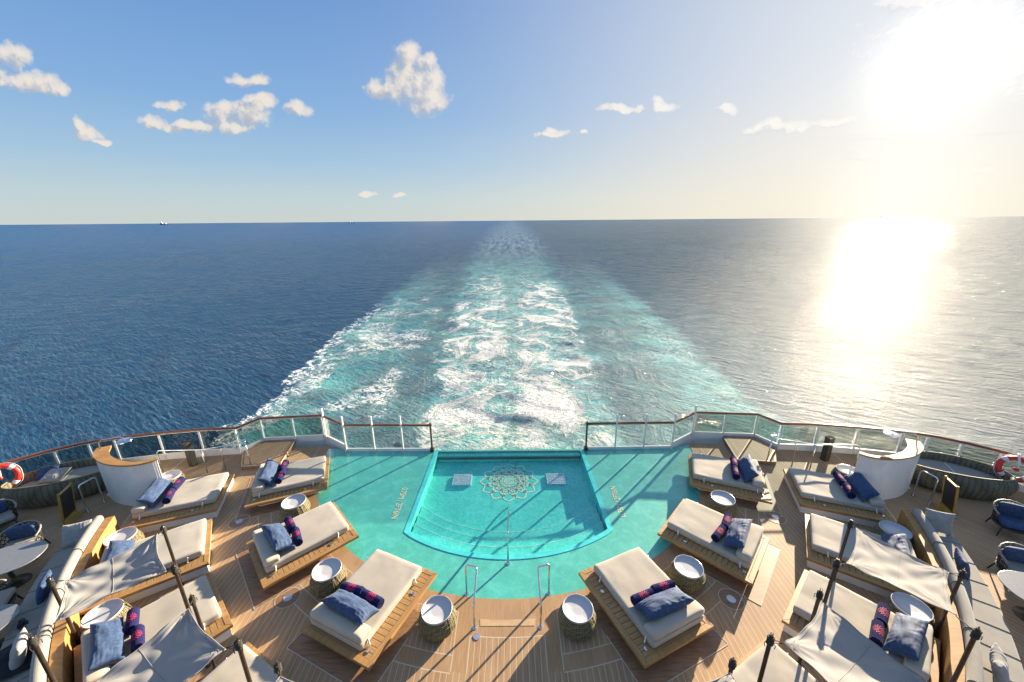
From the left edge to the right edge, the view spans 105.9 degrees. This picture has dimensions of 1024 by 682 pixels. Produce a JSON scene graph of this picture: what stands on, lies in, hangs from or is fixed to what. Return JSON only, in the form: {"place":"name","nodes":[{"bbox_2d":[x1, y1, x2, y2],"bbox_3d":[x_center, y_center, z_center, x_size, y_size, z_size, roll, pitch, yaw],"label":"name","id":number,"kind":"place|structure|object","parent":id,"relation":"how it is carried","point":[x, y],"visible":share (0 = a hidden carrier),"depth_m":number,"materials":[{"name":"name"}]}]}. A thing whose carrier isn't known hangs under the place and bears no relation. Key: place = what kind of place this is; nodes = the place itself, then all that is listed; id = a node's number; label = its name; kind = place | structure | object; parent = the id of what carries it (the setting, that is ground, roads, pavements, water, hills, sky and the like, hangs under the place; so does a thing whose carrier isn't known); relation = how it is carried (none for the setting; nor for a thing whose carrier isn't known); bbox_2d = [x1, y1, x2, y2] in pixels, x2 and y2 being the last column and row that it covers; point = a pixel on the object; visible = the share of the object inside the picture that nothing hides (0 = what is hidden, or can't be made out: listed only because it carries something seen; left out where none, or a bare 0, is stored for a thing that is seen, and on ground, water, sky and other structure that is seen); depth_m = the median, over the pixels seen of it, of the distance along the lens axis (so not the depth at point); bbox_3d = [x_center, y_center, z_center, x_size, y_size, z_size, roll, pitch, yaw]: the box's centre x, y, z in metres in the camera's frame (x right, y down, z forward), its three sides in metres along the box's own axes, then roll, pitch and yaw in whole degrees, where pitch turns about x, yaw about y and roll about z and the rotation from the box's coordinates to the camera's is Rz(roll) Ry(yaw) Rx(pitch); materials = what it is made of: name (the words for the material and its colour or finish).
{"place":"outdoors","nodes":[
{"label":"outdoors","id":0,"kind":"place"},
{"bbox_2d":[181,437,817,494],"bbox_3d":[-0.001,17.754,-3.139,35.680,14.970,44.440,0,17,0],"label":"ship hull","id":1,"kind":"object","parent":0,"point":[685,443],"visible":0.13,"depth_m":15.78,"materials":[{"name":"white paint"}]},
{"bbox_2d":[317,445,699,598],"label":"pool deck","id":2,"kind":"structure","parent":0,"point":[652,488],"depth_m":11.85,"materials":[{"name":"tile"}]},
{"bbox_2d":[410,452,606,531],"bbox_3d":[-0.107,5.165,12.687,5.720,0.270,4.890,0,17,0],"label":"pool basin","id":3,"kind":"object","parent":2,"relation":"in","point":[542,505],"visible":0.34,"depth_m":12.95,"materials":[{"name":"tile"}]},
{"bbox_2d":[404,450,612,559],"bbox_3d":[-0.108,5.023,12.569,6.000,0.070,5.030,0,17,0],"label":"pool rim","id":4,"kind":"object","parent":3,"relation":"on","point":[607,531],"visible":0.98,"depth_m":10.89,"materials":[{"name":"tile"}]},
{"bbox_2d":[412,522,604,554],"bbox_3d":[-0.102,5.720,11.007,5.600,0.210,1.273,0,17,0],"label":"pool step","id":5,"kind":"object","parent":3,"relation":"on","point":[449,543],"visible":0.77,"depth_m":10.77,"materials":[{"name":"tile"}]},
{"bbox_2d":[416,513,600,546],"bbox_3d":[-0.103,5.635,11.397,5.600,0.140,1.368,0,17,0],"label":"pool step","id":6,"kind":"object","parent":3,"relation":"on","point":[561,535],"visible":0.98,"depth_m":11.14,"materials":[{"name":"tile"}]},
{"bbox_2d":[419,504,597,538],"bbox_3d":[-0.103,5.546,11.799,5.600,0.070,1.489,0,17,0],"label":"pool step","id":7,"kind":"object","parent":3,"relation":"on","point":[448,525],"visible":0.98,"depth_m":11.52,"materials":[{"name":"tile"}]},
{"bbox_2d":[438,452,579,461],"bbox_3d":[-0.113,4.477,14.908,5.440,0.240,0.220,0,17,0],"label":"pool ledge","id":8,"kind":"object","parent":3,"relation":"on","point":[507,454],"visible":0.78,"depth_m":14.83,"materials":[{"name":"tile"}]},
{"bbox_2d":[438,456,579,459],"bbox_3d":[-0.113,4.454,14.748,5.420,0.100,0.060,0,17,0],"label":"pool gutter","id":9,"kind":"object","parent":3,"relation":"attached to","point":[505,457],"visible":1,"depth_m":14.72,"materials":[{"name":"teal tile"}]},
{"bbox_2d":[480,464,537,501],"bbox_3d":[-0.108,4.977,13.723,2.085,0.001,2.085,0,17,0],"label":"lotus mosaic","id":10,"kind":"object","parent":3,"relation":"on","point":[504,486],"visible":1,"depth_m":13.66},
{"bbox_2d":[0,216,1023,485],"bbox_3d":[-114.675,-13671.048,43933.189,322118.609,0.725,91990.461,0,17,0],"label":"sea water","id":11,"kind":"structure","parent":0,"point":[538,334],"depth_m":81.38,"materials":[{"name":"blue liquid"}]},
{"bbox_2d":[0,443,1023,681],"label":"deck floor","id":12,"kind":"structure","parent":0,"point":[550,651],"depth_m":8.97,"materials":[{"name":"brown wood"}]},
{"bbox_2d":[0,499,19,527],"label":"woven chair","id":13,"kind":"object","parent":12,"relation":"on","point":[8,516],"visible":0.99,"depth_m":11.29,"materials":[{"name":"blue"}]},
{"bbox_2d":[0,604,20,648],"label":"pedestal table","id":14,"kind":"object","parent":12,"relation":"on","point":[9,613],"visible":0.81,"depth_m":8.12,"materials":[{"name":"grey metal"}]},
{"bbox_2d":[0,579,23,604],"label":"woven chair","id":15,"kind":"object","parent":12,"relation":"on","point":[9,595],"visible":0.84,"depth_m":8.88,"materials":[{"name":"blue"}]},
{"bbox_2d":[0,541,47,589],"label":"pedestal table","id":16,"kind":"object","parent":12,"relation":"on","point":[14,557],"visible":0.97,"depth_m":9.55,"materials":[{"name":"white metal"}]},
{"bbox_2d":[0,520,50,559],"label":"woven chair","id":17,"kind":"object","parent":12,"relation":"on","point":[16,533],"visible":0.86,"depth_m":10.33,"materials":[{"name":"blue"}]},
{"bbox_2d":[27,633,57,681],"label":"canopy pole","id":18,"kind":"object","parent":12,"relation":"on","point":[32,641],"visible":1,"depth_m":5.91,"materials":[{"name":"wood"}]},
{"bbox_2d":[0,458,119,508],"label":"wicker pod","id":19,"kind":"object","parent":12,"relation":"on","point":[27,492],"visible":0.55,"depth_m":12.30,"materials":[{"name":"grey wicker"}]},
{"bbox_2d":[36,467,71,483],"bbox_3d":[-15.163,4.449,12.817,0.600,0.217,0.600,-3,32,-10],"label":"sofa cushion","id":20,"kind":"object","parent":19,"relation":"on","point":[54,475],"visible":1,"depth_m":12.72,"materials":[{"name":"grey fabric"}]},
{"bbox_2d":[0,515,119,681],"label":"curved sofa","id":21,"kind":"object","parent":12,"relation":"on","point":[59,643],"visible":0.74,"depth_m":8.27,"materials":[{"name":"beige fabric"}]},
{"bbox_2d":[0,643,32,680],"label":"sofa cushion","id":22,"kind":"object","parent":21,"relation":"on","point":[6,672],"visible":0.39,"depth_m":7.31,"materials":[{"name":"fabric"}]},
{"bbox_2d":[9,627,28,669],"bbox_3d":[-9.463,5.978,7.422,0.217,0.600,0.600,8,7,-45],"label":"sofa cushion","id":23,"kind":"object","parent":21,"relation":"on","point":[18,653],"visible":0.88,"depth_m":7.29,"materials":[{"name":"grey fabric"}]},
{"bbox_2d":[35,570,51,604],"bbox_3d":[-10.582,5.574,8.746,0.191,0.500,0.550,9,8,-38],"label":"sofa cushion","id":24,"kind":"object","parent":21,"relation":"on","point":[42,590],"visible":0.76,"depth_m":8.59,"materials":[{"name":"blue fabric"}]},
{"bbox_2d":[61,519,91,548],"bbox_3d":[-11.527,5.117,10.238,0.600,0.600,0.217,-8,-16,-23],"label":"sofa cushion","id":25,"kind":"object","parent":21,"relation":"on","point":[72,534],"visible":0.72,"depth_m":10.15,"materials":[{"name":"grey fabric"}]},
{"bbox_2d":[45,576,80,644],"bbox_3d":[-8.995,5.503,7.797,0.106,1.996,0.141,12,22,36],"label":"canopy pole","id":26,"kind":"object","parent":12,"relation":"on","point":[49,582],"visible":0.92,"depth_m":7.67,"materials":[{"name":"wood"}]},
{"bbox_2d":[57,483,85,525],"bbox_3d":[-13.298,4.862,11.554,0.318,1.043,0.600,-7,18,-19],"label":"menu board","id":27,"kind":"object","parent":12,"relation":"on","point":[70,513],"visible":0.98,"depth_m":11.56,"materials":[{"name":"black"}]},
{"bbox_2d":[79,598,131,639],"bbox_3d":[-8.798,6.086,8.389,0.834,0.515,0.833,7,19,22],"label":"drum table","id":28,"kind":"object","parent":12,"relation":"on","point":[112,609],"visible":0.56,"depth_m":8.37,"materials":[{"name":"white"}]},
{"bbox_2d":[103,527,144,551],"bbox_3d":[-10.485,5.464,10.431,0.833,0.515,0.834,5,18,18],"label":"drum table","id":29,"kind":"object","parent":12,"relation":"on","point":[131,533],"visible":0.53,"depth_m":10.46,"materials":[{"name":"white"}]},
{"bbox_2d":[93,436,162,505],"bbox_3d":[-12.293,4.048,12.588,2.529,1.976,1.512,0,17,0],"label":"outdoor shower","id":30,"kind":"object","parent":12,"relation":"on","point":[127,483],"visible":0.94,"depth_m":12.01,"materials":[{"name":"white wood"}]},
{"bbox_2d":[80,518,211,614],"bbox_3d":[-9.134,5.557,9.879,2.290,0.652,1.870,-12,21,-33],"label":"daybed","id":31,"kind":"object","parent":12,"relation":"on","point":[190,543],"visible":0.47,"depth_m":9.80,"materials":[{"name":"beige fabric"}]},
{"bbox_2d":[105,540,135,560],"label":"throw pillow","id":32,"kind":"object","parent":31,"relation":"on","point":[116,547],"visible":0.45,"depth_m":9.64,"materials":[{"name":"blue fabric"}]},
{"bbox_2d":[74,574,232,681],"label":"daybed","id":33,"kind":"object","parent":12,"relation":"on","point":[157,615],"visible":0.53,"depth_m":8.29,"materials":[{"name":"beige fabric"}]},
{"bbox_2d":[88,617,124,670],"bbox_3d":[-7.939,5.899,7.582,1.220,0.291,0.500,16,-2,42],"label":"throw pillow","id":34,"kind":"object","parent":33,"relation":"on","point":[106,642],"visible":1,"depth_m":7.45,"materials":[{"name":"blue fabric"}]},
{"bbox_2d":[124,607,139,635],"bbox_3d":[-7.903,5.829,8.050,0.208,0.219,0.524,-15,22,-38],"label":"rolled towel","id":35,"kind":"object","parent":33,"relation":"on","point":[132,617],"visible":0.87,"depth_m":8.00,"materials":[{"name":"purple fabric"}]},
{"bbox_2d":[130,624,144,653],"bbox_3d":[-7.459,5.932,7.707,0.208,0.219,0.524,-16,23,-40],"label":"rolled towel","id":36,"kind":"object","parent":33,"relation":"on","point":[137,639],"visible":0.83,"depth_m":7.66,"materials":[{"name":"purple fabric"}]},
{"bbox_2d":[119,472,233,532],"bbox_3d":[-10.269,4.894,12.036,2.290,0.652,1.870,-7,18,-20],"label":"daybed","id":37,"kind":"object","parent":12,"relation":"on","point":[196,499],"visible":0.68,"depth_m":11.61,"materials":[{"name":"beige fabric"}]},
{"bbox_2d":[136,478,173,506],"bbox_3d":[-10.896,4.598,11.837,0.500,0.300,1.220,38,2,-24],"label":"throw pillow","id":38,"kind":"object","parent":37,"relation":"on","point":[154,492],"visible":0.99,"depth_m":11.67,"materials":[{"name":"blue fabric"}]},
{"bbox_2d":[170,563,210,667],"bbox_3d":[-6.123,5.267,7.386,0.141,2.646,0.106,-5,18,-13],"label":"canopy pole","id":39,"kind":"object","parent":12,"relation":"on","point":[174,568],"visible":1,"depth_m":7.13,"materials":[{"name":"brown wood"}]},
{"bbox_2d":[37,530,170,638],"bbox_3d":[-7.584,4.440,7.329,2.474,0.710,1.712,14,23,39],"label":"shade sail","id":40,"kind":"object","parent":39,"relation":"attached to","point":[93,585],"visible":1,"depth_m":7.31,"materials":[{"name":"fabric"}]},
{"bbox_2d":[0,408,433,465],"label":"glass railing","id":41,"kind":"object","parent":12,"relation":"on","point":[239,450],"visible":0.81,"depth_m":14.71,"materials":[{"name":"clear glass"}]},
{"bbox_2d":[233,637,251,681],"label":"canopy pole","id":42,"kind":"object","parent":12,"relation":"on","point":[238,645],"visible":1,"depth_m":5.82,"materials":[{"name":"wood"}]},
{"bbox_2d":[96,601,233,681],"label":"shade sail","id":43,"kind":"object","parent":42,"relation":"attached to","point":[183,647],"visible":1,"depth_m":6.00,"materials":[{"name":"fabric"}]},
{"bbox_2d":[201,642,295,681],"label":"daybed","id":44,"kind":"object","parent":12,"relation":"on","point":[259,664],"visible":0.79,"depth_m":7.28,"materials":[{"name":"beige fabric"}]},
{"bbox_2d":[237,477,281,516],"bbox_3d":[-7.865,4.971,12.814,1.750,0.001,2.200,-7,19,-21],"label":"bed base","id":45,"kind":"object","parent":12,"relation":"on","point":[258,510],"visible":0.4,"depth_m":12.03,"materials":[{"name":"brown wood"}]},
{"bbox_2d":[241,439,295,469],"bbox_3d":[-9.395,4.301,14.755,1.776,0.152,1.672,-3,17,-7],"label":"raised landing","id":46,"kind":"object","parent":12,"relation":"on","point":[278,451],"visible":0.93,"depth_m":14.69,"materials":[{"name":"brown wood"}]},
{"bbox_2d":[236,548,327,608],"bbox_3d":[-6.043,5.764,10.222,1.750,0.001,2.200,-16,23,-41],"label":"deck margin","id":47,"kind":"object","parent":12,"relation":"on","point":[259,595],"visible":0.4,"depth_m":9.61,"materials":[{"name":"brown wood"}]},
{"bbox_2d":[244,456,329,508],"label":"daybed","id":48,"kind":"object","parent":12,"relation":"on","point":[309,476],"visible":0.79,"depth_m":12.55,"materials":[{"name":"beige fabric"}]},
{"bbox_2d":[257,458,280,485],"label":"throw pillow","id":49,"kind":"object","parent":48,"relation":"on","point":[268,474],"visible":1,"depth_m":12.51,"materials":[{"name":"blue fabric"}]},
{"bbox_2d":[274,587,300,608],"bbox_3d":[-5.319,6.081,9.172,0.552,0.008,0.552,0,17,0],"label":"deck drain","id":50,"kind":"object","parent":12,"relation":"on","point":[290,597],"visible":1,"depth_m":9.17,"materials":[{"name":"silver metal"}]},
{"bbox_2d":[279,494,310,520],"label":"drum table","id":51,"kind":"object","parent":12,"relation":"on","point":[294,505],"visible":0.91,"depth_m":11.52,"materials":[{"name":"white"}]},
{"bbox_2d":[246,502,358,589],"bbox_3d":[-5.665,5.343,10.470,2.290,0.654,1.870,-16,23,-41],"label":"daybed","id":52,"kind":"object","parent":12,"relation":"on","point":[327,528],"visible":0.9,"depth_m":10.16,"materials":[{"name":"beige fabric"}]},
{"bbox_2d":[261,523,295,550],"bbox_3d":[-6.117,5.100,10.098,1.220,0.304,0.500,15,-3,41],"label":"throw pillow","id":53,"kind":"object","parent":52,"relation":"on","point":[278,537],"visible":1,"depth_m":9.93,"materials":[{"name":"blue fabric"}]},
{"bbox_2d":[309,558,346,596],"bbox_3d":[-4.462,5.738,9.391,0.833,0.515,0.834,-1,17,-3],"label":"drum table","id":54,"kind":"object","parent":12,"relation":"on","point":[328,577],"visible":0.91,"depth_m":9.20,"materials":[{"name":"brown wicker"}]},
{"bbox_2d":[288,609,419,681],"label":"deck margin","id":55,"kind":"object","parent":12,"relation":"on","point":[327,659],"visible":0.25,"depth_m":7.91,"materials":[{"name":"brown wood"}]},
{"bbox_2d":[301,549,436,670],"bbox_3d":[-3.141,5.848,8.780,1.870,0.654,2.290,7,19,23],"label":"daybed","id":56,"kind":"object","parent":12,"relation":"on","point":[400,586],"visible":0.88,"depth_m":8.30,"materials":[{"name":"beige fabric"}]},
{"bbox_2d":[320,589,379,624],"bbox_3d":[-3.454,5.652,8.256,1.220,0.291,0.500,8,-1,25],"label":"throw pillow","id":57,"kind":"object","parent":56,"relation":"on","point":[353,607],"visible":1,"depth_m":8.14,"materials":[{"name":"blue fabric"}]},
{"bbox_2d":[418,595,456,641],"bbox_3d":[-1.621,6.020,8.409,0.834,0.515,0.833,7,19,23],"label":"drum table","id":58,"kind":"object","parent":12,"relation":"on","point":[437,620],"visible":1,"depth_m":8.22,"materials":[{"name":"beige wicker"}]},
{"bbox_2d":[480,618,534,625],"bbox_3d":[-0.098,6.229,8.566,1.240,0.001,0.162,0,17,0],"label":"step inlay","id":59,"kind":"object","parent":12,"relation":"on","point":[517,622],"visible":1,"depth_m":8.56,"materials":[{"name":"brown wood"}]},
{"bbox_2d":[558,594,596,640],"bbox_3d":[1.420,5.994,8.409,0.833,0.515,0.834,-4,18,-12],"label":"drum table","id":60,"kind":"object","parent":12,"relation":"on","point":[577,620],"visible":1,"depth_m":8.22,"materials":[{"name":"brown"}]},
{"bbox_2d":[578,547,713,668],"bbox_3d":[2.939,5.798,8.780,1.870,0.654,2.290,-8,19,-23],"label":"daybed","id":61,"kind":"object","parent":12,"relation":"on","point":[614,584],"visible":0.88,"depth_m":8.30,"materials":[{"name":"beige fabric"}]},
{"bbox_2d":[634,587,693,619],"bbox_3d":[3.248,5.596,8.256,1.220,0.304,0.500,-7,-2,-20],"label":"throw pillow","id":62,"kind":"object","parent":61,"relation":"on","point":[661,604],"visible":1,"depth_m":8.14,"materials":[{"name":"blue fabric"}]},
{"bbox_2d":[595,608,726,681],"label":"deck margin","id":63,"kind":"object","parent":12,"relation":"on","point":[683,658],"visible":0.25,"depth_m":7.90,"materials":[{"name":"brown wood"}]},
{"bbox_2d":[669,555,705,593],"bbox_3d":[4.257,5.665,9.391,0.833,0.515,0.834,9,20,28],"label":"drum table","id":64,"kind":"object","parent":12,"relation":"on","point":[687,574],"visible":0.96,"depth_m":9.20,"materials":[{"name":"brown wicker"}]},
{"bbox_2d":[657,498,769,585],"bbox_3d":[5.454,5.250,10.470,2.290,0.654,1.870,15,23,41],"label":"daybed","id":65,"kind":"object","parent":12,"relation":"on","point":[690,526],"visible":0.86,"depth_m":10.17,"materials":[{"name":"beige fabric"}]},
{"bbox_2d":[723,518,751,547],"bbox_3d":[5.902,4.999,10.098,0.500,0.300,1.220,-20,0,42],"label":"throw pillow","id":66,"kind":"object","parent":65,"relation":"on","point":[737,532],"visible":1,"depth_m":9.91,"materials":[{"name":"blue fabric"}]},
{"bbox_2d":[706,490,736,516],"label":"drum table","id":67,"kind":"object","parent":12,"relation":"on","point":[722,502],"visible":0.88,"depth_m":11.51,"materials":[{"name":"brown"}]},
{"bbox_2d":[688,453,772,503],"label":"daybed","id":68,"kind":"object","parent":12,"relation":"on","point":[708,473],"visible":0.84,"depth_m":12.55,"materials":[{"name":"beige fabric"}]},
{"bbox_2d":[737,454,758,482],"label":"throw pillow","id":69,"kind":"object","parent":68,"relation":"on","point":[748,470],"visible":0.98,"depth_m":12.51,"materials":[{"name":"blue fabric"}]},
{"bbox_2d":[718,588,744,609],"bbox_3d":[5.131,6.032,9.048,0.552,0.008,0.552,0,17,0],"label":"deck drain","id":70,"kind":"object","parent":12,"relation":"on","point":[732,599],"visible":1,"depth_m":9.04,"materials":[{"name":"silver metal"}]},
{"bbox_2d":[688,544,779,604],"bbox_3d":[5.838,5.664,10.222,1.750,0.001,2.200,15,23,41],"label":"deck margin","id":71,"kind":"object","parent":12,"relation":"on","point":[755,591],"visible":0.4,"depth_m":9.61,"materials":[{"name":"brown wood"}]},
{"bbox_2d":[722,436,776,464],"bbox_3d":[9.166,4.146,14.755,1.776,0.152,1.672,2,17,7],"label":"raised landing","id":72,"kind":"object","parent":12,"relation":"on","point":[738,447],"visible":0.94,"depth_m":14.69,"materials":[{"name":"brown wood"}]},
{"bbox_2d":[734,473,780,513],"bbox_3d":[7.648,4.841,12.814,1.750,0.001,2.200,6,19,21],"label":"deck margin","id":73,"kind":"object","parent":12,"relation":"on","point":[756,506],"visible":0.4,"depth_m":12.03,"materials":[{"name":"brown wood"}]},
{"bbox_2d":[757,632,775,681],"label":"canopy pole","id":74,"kind":"object","parent":12,"relation":"on","point":[770,640],"visible":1,"depth_m":5.83,"materials":[{"name":"wood"}]},
{"bbox_2d":[774,597,925,681],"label":"shade sail","id":75,"kind":"object","parent":74,"relation":"attached to","point":[827,643],"visible":1,"depth_m":5.94,"materials":[{"name":"fabric"}]},
{"bbox_2d":[718,637,817,681],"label":"daybed","id":76,"kind":"object","parent":12,"relation":"on","point":[782,666],"visible":0.81,"depth_m":7.23,"materials":[{"name":"beige fabric"}]},
{"bbox_2d":[584,405,1023,492],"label":"glass railing","id":77,"kind":"object","parent":12,"relation":"on","point":[778,445],"visible":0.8,"depth_m":14.71,"materials":[{"name":"clear glass"}]},
{"bbox_2d":[993,453,1023,483],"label":"life buoy","id":78,"kind":"object","parent":77,"relation":"hanging from","point":[999,462],"visible":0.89,"depth_m":12.30,"materials":[{"name":"red"}]},
{"bbox_2d":[806,557,840,662],"bbox_3d":[5.913,5.169,7.378,0.106,2.646,0.141,14,22,38],"label":"canopy pole","id":79,"kind":"object","parent":12,"relation":"on","point":[836,563],"visible":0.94,"depth_m":7.12,"materials":[{"name":"metal"}]},
{"bbox_2d":[840,525,971,631],"bbox_3d":[7.358,4.315,7.329,2.474,0.710,1.711,-15,23,-39],"label":"shade sail","id":80,"kind":"object","parent":79,"relation":"attached to","point":[895,567],"visible":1,"depth_m":7.34,"materials":[{"name":"fabric"}]},
{"bbox_2d":[783,468,896,526],"bbox_3d":[10.050,4.724,12.036,2.290,0.652,1.870,6,18,20],"label":"daybed","id":81,"kind":"object","parent":12,"relation":"on","point":[820,494],"visible":0.68,"depth_m":11.62,"materials":[{"name":"beige fabric"}]},
{"bbox_2d":[843,472,880,501],"bbox_3d":[10.672,4.417,11.837,0.500,0.291,1.220,-39,2,24],"label":"throw pillow","id":82,"kind":"object","parent":81,"relation":"on","point":[864,489],"visible":0.98,"depth_m":11.67,"materials":[{"name":"blue fabric"}]},
{"bbox_2d":[781,569,940,681],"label":"daybed","id":83,"kind":"object","parent":12,"relation":"on","point":[856,611],"visible":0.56,"depth_m":8.26,"materials":[{"name":"beige fabric"}]},
{"bbox_2d":[869,618,884,647],"bbox_3d":[7.267,5.812,7.695,0.524,0.219,0.208,-16,23,-41],"label":"rolled towel","id":84,"kind":"object","parent":83,"relation":"on","point":[877,632],"visible":0.88,"depth_m":7.63,"materials":[{"name":"purple fabric"}]},
{"bbox_2d":[883,612,929,661],"bbox_3d":[7.736,5.768,7.582,1.220,0.304,0.500,-13,-5,-36],"label":"throw pillow","id":85,"kind":"object","parent":83,"relation":"on","point":[906,636],"visible":1,"depth_m":7.45,"materials":[{"name":"blue fabric"}]},
{"bbox_2d":[804,513,934,607],"bbox_3d":[8.926,5.406,9.879,2.290,0.652,1.870,11,21,33],"label":"daybed","id":86,"kind":"object","parent":12,"relation":"on","point":[824,537],"visible":0.47,"depth_m":9.81,"materials":[{"name":"beige fabric"}]},
{"bbox_2d":[880,533,909,553],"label":"throw pillow","id":87,"kind":"object","parent":86,"relation":"on","point":[898,542],"visible":0.36,"depth_m":9.62,"materials":[{"name":"blue fabric"}]},
{"bbox_2d":[854,430,923,499],"bbox_3d":[12.059,3.844,12.588,2.529,1.976,1.512,0,17,0],"label":"outdoor shower","id":88,"kind":"object","parent":12,"relation":"on","point":[888,476],"visible":0.84,"depth_m":12.01,"materials":[{"name":"white wood"}]},
{"bbox_2d":[871,520,912,546],"bbox_3d":[10.275,5.289,10.433,0.833,0.515,0.834,-3,18,-9],"label":"drum table","id":89,"kind":"object","parent":12,"relation":"on","point":[885,527],"visible":0.47,"depth_m":10.45,"materials":[{"name":"white"}]},
{"bbox_2d":[883,592,935,633],"bbox_3d":[8.601,5.940,8.390,0.834,0.515,0.833,-15,22,-38],"label":"drum table","id":90,"kind":"object","parent":12,"relation":"on","point":[904,604],"visible":0.6,"depth_m":8.35,"materials":[{"name":"white"}]},
{"bbox_2d":[931,475,959,518],"bbox_3d":[13.078,4.641,11.554,0.318,1.043,0.600,6,18,19],"label":"menu board","id":91,"kind":"object","parent":12,"relation":"on","point":[949,496],"visible":0.84,"depth_m":11.58,"materials":[{"name":"black"}]},
{"bbox_2d":[933,568,967,637],"bbox_3d":[8.782,5.356,7.791,0.141,1.996,0.106,3,18,11],"label":"canopy pole","id":92,"kind":"object","parent":12,"relation":"on","point":[962,574],"visible":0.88,"depth_m":7.68,"materials":[{"name":"metal"}]},
{"bbox_2d":[898,451,1018,500],"bbox_3d":[14.507,4.356,12.793,3.042,0.835,1.762,7,19,23],"label":"wicker pod","id":93,"kind":"object","parent":12,"relation":"on","point":[974,479],"visible":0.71,"depth_m":12.44,"materials":[{"name":"grey wicker"}]},
{"bbox_2d":[897,508,1023,681],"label":"curved sofa","id":94,"kind":"object","parent":12,"relation":"on","point":[974,604],"visible":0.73,"depth_m":8.02,"materials":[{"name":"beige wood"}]},
{"bbox_2d":[925,508,955,535],"bbox_3d":[11.341,4.806,10.285,0.600,0.600,0.217,7,5,23],"label":"sofa cushion","id":95,"kind":"object","parent":94,"relation":"on","point":[940,522],"visible":0.88,"depth_m":10.20,"materials":[{"name":"grey fabric"}]},
{"bbox_2d":[954,546,970,579],"bbox_3d":[10.656,5.270,9.154,0.191,0.500,0.550,-11,9,35],"label":"sofa cushion","id":96,"kind":"object","parent":94,"relation":"on","point":[961,560],"visible":0.94,"depth_m":9.06,"materials":[{"name":"blue fabric"}]},
{"bbox_2d":[989,643,1009,681],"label":"sofa cushion","id":97,"kind":"object","parent":94,"relation":"on","point":[999,665],"visible":1,"depth_m":6.91,"materials":[{"name":"grey fabric"}]},
{"bbox_2d":[950,626,982,681],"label":"canopy pole","id":98,"kind":"object","parent":12,"relation":"on","point":[975,634],"visible":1,"depth_m":5.93,"materials":[{"name":"metal"}]},
{"bbox_2d":[985,499,1023,535],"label":"woven chair","id":99,"kind":"object","parent":12,"relation":"on","point":[1007,516],"visible":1,"depth_m":10.79,"materials":[{"name":"blue fabric"}]},
{"bbox_2d":[987,542,1023,572],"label":"woven chair","id":100,"kind":"object","parent":12,"relation":"on","point":[1011,558],"visible":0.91,"depth_m":9.39,"materials":[{"name":"blue"}]},
{"bbox_2d":[997,570,1023,620],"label":"pedestal table","id":101,"kind":"object","parent":12,"relation":"on","point":[1012,581],"visible":1,"depth_m":8.65,"materials":[{"name":"white metal"}]},
{"bbox_2d":[0,0,1023,224],"label":"sky","id":102,"kind":"structure","parent":0,"point":[112,111],"materials":[{"name":"blue"}]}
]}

